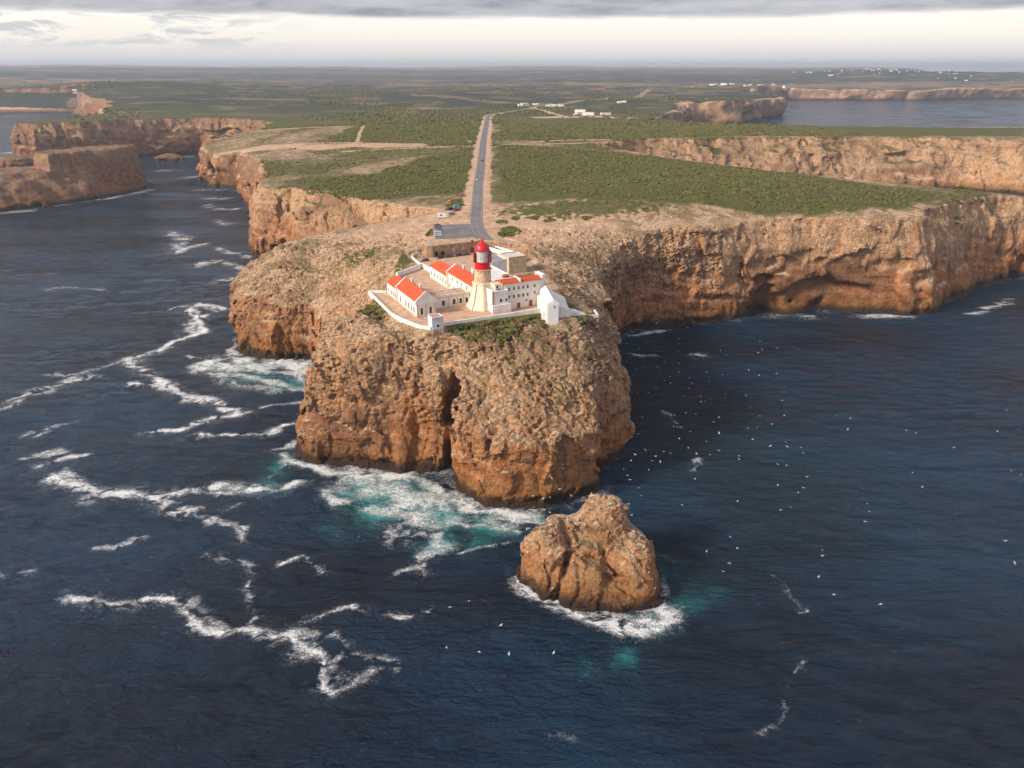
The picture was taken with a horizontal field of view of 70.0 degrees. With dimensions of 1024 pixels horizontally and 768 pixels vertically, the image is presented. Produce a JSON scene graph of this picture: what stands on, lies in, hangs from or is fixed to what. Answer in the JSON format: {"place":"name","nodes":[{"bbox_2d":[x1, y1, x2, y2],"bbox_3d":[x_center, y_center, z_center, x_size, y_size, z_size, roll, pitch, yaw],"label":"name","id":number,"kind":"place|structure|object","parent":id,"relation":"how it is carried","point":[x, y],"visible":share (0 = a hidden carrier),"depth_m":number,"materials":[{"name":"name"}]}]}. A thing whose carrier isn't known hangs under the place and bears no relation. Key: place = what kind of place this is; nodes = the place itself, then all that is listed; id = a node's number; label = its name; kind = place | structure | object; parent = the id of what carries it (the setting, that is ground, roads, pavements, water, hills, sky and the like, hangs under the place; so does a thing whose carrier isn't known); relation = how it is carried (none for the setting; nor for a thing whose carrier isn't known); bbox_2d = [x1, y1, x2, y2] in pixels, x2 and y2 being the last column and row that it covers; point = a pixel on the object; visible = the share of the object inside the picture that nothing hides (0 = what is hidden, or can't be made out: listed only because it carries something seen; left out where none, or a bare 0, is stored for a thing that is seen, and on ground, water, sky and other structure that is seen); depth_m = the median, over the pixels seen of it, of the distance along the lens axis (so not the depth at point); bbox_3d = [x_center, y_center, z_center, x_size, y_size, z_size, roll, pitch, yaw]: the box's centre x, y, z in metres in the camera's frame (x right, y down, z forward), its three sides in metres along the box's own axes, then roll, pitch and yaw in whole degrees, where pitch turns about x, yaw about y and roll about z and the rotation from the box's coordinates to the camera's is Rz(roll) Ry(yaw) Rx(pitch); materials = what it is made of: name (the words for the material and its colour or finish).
{"place":"outdoors","nodes":[
{"label":"outdoors","id":0,"kind":"place"},
{"bbox_2d":[11,116,350,155],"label":"coastal cliff","id":1,"kind":"structure","parent":0,"point":[151,135],"depth_m":1326.18,"materials":[{"name":"brown stone"}]},
{"bbox_2d":[373,253,537,325],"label":"courtyard paving","id":2,"kind":"structure","parent":0,"point":[428,283],"depth_m":310.63,"materials":[{"name":"stone"}]},
{"bbox_2d":[386,275,436,316],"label":"keepers house","id":3,"kind":"structure","parent":2,"relation":"on","point":[411,296],"depth_m":297.47,"materials":[{"name":"white paint"}]},
{"bbox_2d":[428,313,443,332],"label":"corner turret","id":4,"kind":"object","parent":2,"relation":"on","point":[435,321],"visible":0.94,"depth_m":278.36,"materials":[{"name":"white paint"}]},
{"bbox_2d":[428,287,468,307],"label":"front range","id":5,"kind":"structure","parent":2,"relation":"on","point":[452,297],"depth_m":306.02,"materials":[{"name":"white paint"}]},
{"bbox_2d":[422,237,479,257],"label":"old fort","id":6,"kind":"structure","parent":2,"relation":"on","point":[445,247],"depth_m":387.30,"materials":[{"name":"brown stone"}]},
{"bbox_2d":[429,260,473,296],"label":"long wing","id":7,"kind":"structure","parent":2,"relation":"on","point":[447,276],"depth_m":324.86,"materials":[{"name":"white paint"}]},
{"bbox_2d":[465,239,492,311],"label":"lighthouse","id":8,"kind":"object","parent":2,"relation":"on","point":[482,268],"visible":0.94,"depth_m":297.81,"materials":[{"name":"white paint"}]},
{"bbox_2d":[471,265,511,280],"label":"terrace block","id":9,"kind":"structure","parent":2,"relation":"on","point":[497,274],"depth_m":317.45,"materials":[{"name":"white paint"}]},
{"bbox_2d":[486,281,510,314],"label":"tower annex","id":10,"kind":"object","parent":2,"relation":"on","point":[497,299],"visible":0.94,"depth_m":296.19,"materials":[{"name":"white paint"}]},
{"bbox_2d":[490,254,506,272],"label":"cistern house","id":11,"kind":"structure","parent":2,"relation":"on","point":[499,262],"depth_m":333.48,"materials":[{"name":"white paint"}]},
{"bbox_2d":[500,251,526,273],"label":"stone house","id":12,"kind":"structure","parent":2,"relation":"on","point":[516,261],"depth_m":353.28,"materials":[{"name":"beige stone"}]},
{"bbox_2d":[496,271,545,308],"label":"barracks wing","id":13,"kind":"structure","parent":2,"relation":"on","point":[523,291],"depth_m":302.20,"materials":[{"name":"white paint"}]},
{"bbox_2d":[228,208,723,510],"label":"headland","id":14,"kind":"structure","parent":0,"point":[389,392],"depth_m":292.97,"materials":[{"name":"brown stone"}]},
{"bbox_2d":[370,290,386,292],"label":"perimeter wall","id":15,"kind":"structure","parent":14,"relation":"on","point":[378,291],"depth_m":323.54,"materials":[{"name":"white paint"}]},
{"bbox_2d":[368,291,430,329],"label":"perimeter wall","id":16,"kind":"structure","parent":14,"relation":"on","point":[390,313],"depth_m":289.69,"materials":[{"name":"white paint"}]},
{"bbox_2d":[396,263,429,275],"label":"perimeter wall","id":17,"kind":"structure","parent":14,"relation":"on","point":[413,268],"depth_m":357.00,"materials":[{"name":"white paint"}]},
{"bbox_2d":[412,252,419,263],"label":"perimeter wall","id":18,"kind":"structure","parent":14,"relation":"on","point":[414,259],"depth_m":379.86,"materials":[{"name":"white paint"}]},
{"bbox_2d":[437,213,447,217],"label":"camper van","id":19,"kind":"object","parent":14,"relation":"on","point":[441,215],"visible":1,"depth_m":459.43,"materials":[{"name":"paint"}]},
{"bbox_2d":[435,224,477,238],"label":"car park","id":20,"kind":"structure","parent":14,"relation":"on","point":[453,231],"depth_m":422.90,"materials":[{"name":"grey asphalt"}]},
{"bbox_2d":[339,215,608,346],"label":"scrub","id":21,"kind":"object","parent":14,"relation":"on","point":[376,314],"visible":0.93,"depth_m":289.32,"materials":[{"name":"green plant"}]},
{"bbox_2d":[443,308,540,325],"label":"perimeter wall","id":22,"kind":"structure","parent":14,"relation":"on","point":[527,312],"depth_m":290.91,"materials":[{"name":"white paint"}]},
{"bbox_2d":[489,247,504,254],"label":"gate wall","id":23,"kind":"structure","parent":14,"relation":"on","point":[495,250],"depth_m":391.40,"materials":[{"name":"white paint"}]},
{"bbox_2d":[495,246,513,251],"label":"gate wall","id":24,"kind":"structure","parent":14,"relation":"on","point":[505,249],"depth_m":395.44,"materials":[{"name":"white paint"}]},
{"bbox_2d":[537,285,569,324],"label":"chapel","id":25,"kind":"structure","parent":14,"relation":"on","point":[550,304],"depth_m":292.11,"materials":[{"name":"white paint"}]},
{"bbox_2d":[560,309,585,321],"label":"yard wall","id":26,"kind":"structure","parent":14,"relation":"on","point":[574,312],"depth_m":293.58,"materials":[{"name":"white paint"}]},
{"bbox_2d":[586,310,598,327],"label":"yard wall","id":27,"kind":"structure","parent":14,"relation":"on","point":[596,314],"depth_m":297.05,"materials":[{"name":"white paint"}]},
{"bbox_2d":[249,176,715,256],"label":"coastal cliff","id":28,"kind":"structure","parent":0,"point":[282,215],"depth_m":548.54,"materials":[{"name":"brown stone"}]},
{"bbox_2d":[336,116,686,122],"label":"plateau","id":29,"kind":"structure","parent":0,"point":[543,118],"depth_m":1305.77,"materials":[{"name":"green plant"}]},
{"bbox_2d":[0,72,1023,767],"bbox_3d":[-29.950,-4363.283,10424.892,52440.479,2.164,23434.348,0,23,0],"label":"sea","id":30,"kind":"structure","parent":0,"point":[202,564],"depth_m":246.37,"materials":[{"name":"liquid"}]},
{"bbox_2d":[0,155,31,167],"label":"skerry","id":31,"kind":"structure","parent":30,"relation":"in","point":[11,161],"depth_m":1156.58,"materials":[{"name":"brown stone"}]},
{"bbox_2d":[0,144,152,211],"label":"rock island","id":32,"kind":"object","parent":30,"relation":"in","point":[51,177],"visible":0.98,"depth_m":887.10,"materials":[{"name":"brown stone"}]},
{"bbox_2d":[154,153,184,161],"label":"skerry","id":33,"kind":"structure","parent":30,"relation":"in","point":[170,157],"depth_m":1254.25,"materials":[{"name":"brown stone"}]},
{"bbox_2d":[516,493,662,612],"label":"sea stack","id":34,"kind":"object","parent":30,"relation":"in","point":[594,543],"visible":0.94,"depth_m":221.47,"materials":[{"name":"brown stone"}]},
{"bbox_2d":[0,78,1023,123],"bbox_3d":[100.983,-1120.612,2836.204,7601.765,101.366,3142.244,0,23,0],"label":"distant land","id":35,"kind":"structure","parent":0,"point":[760,103],"depth_m":2458.18,"materials":[{"name":"green plant"},{"name":"leaves"}]},
{"bbox_2d":[0,81,1023,124],"bbox_3d":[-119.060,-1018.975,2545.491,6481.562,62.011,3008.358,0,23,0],"label":"scrub","id":36,"kind":"object","parent":35,"relation":"on","point":[390,120],"visible":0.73,"depth_m":1782.65,"materials":[{"name":"green plant"}]},
{"bbox_2d":[582,112,593,114],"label":"house","id":37,"kind":"structure","parent":35,"relation":"on","point":[589,113],"depth_m":1423.30,"materials":[{"name":"white paint"}]},
{"bbox_2d":[0,64,1023,84],"bbox_3d":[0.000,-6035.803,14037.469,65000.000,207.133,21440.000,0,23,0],"label":"hills","id":38,"kind":"structure","parent":0,"point":[633,74],"depth_m":6076.67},
{"bbox_2d":[0,0,1023,71],"label":"sky","id":39,"kind":"structure","parent":0,"point":[925,35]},
{"bbox_2d":[10,121,1023,249],"bbox_3d":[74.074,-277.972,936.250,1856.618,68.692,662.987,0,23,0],"label":"plateau","id":40,"kind":"structure","parent":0,"point":[986,159],"depth_m":961.24,"materials":[{"name":"brown stone"}]},
{"bbox_2d":[248,123,989,214],"bbox_3d":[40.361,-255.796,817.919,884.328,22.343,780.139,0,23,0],"label":"scrub","id":41,"kind":"object","parent":40,"relation":"on","point":[508,130],"visible":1,"depth_m":674.45,"materials":[{"name":"green plant"}]},
{"bbox_2d":[470,89,649,254],"bbox_3d":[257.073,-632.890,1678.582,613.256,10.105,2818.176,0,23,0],"label":"road","id":42,"kind":"structure","parent":0,"point":[477,204],"depth_m":547.98,"materials":[{"name":"grey asphalt"}]},
{"bbox_2d":[481,116,490,237],"bbox_3d":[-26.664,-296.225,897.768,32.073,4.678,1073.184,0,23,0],"label":"road marking","id":43,"kind":"object","parent":42,"relation":"on","point":[482,187],"visible":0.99,"depth_m":571.78,"materials":[{"name":"paint"}]},
{"bbox_2d":[666,176,1023,321],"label":"coastal cliff","id":44,"kind":"structure","parent":0,"point":[931,254],"depth_m":475.42,"materials":[{"name":"brown stone"}]}
]}

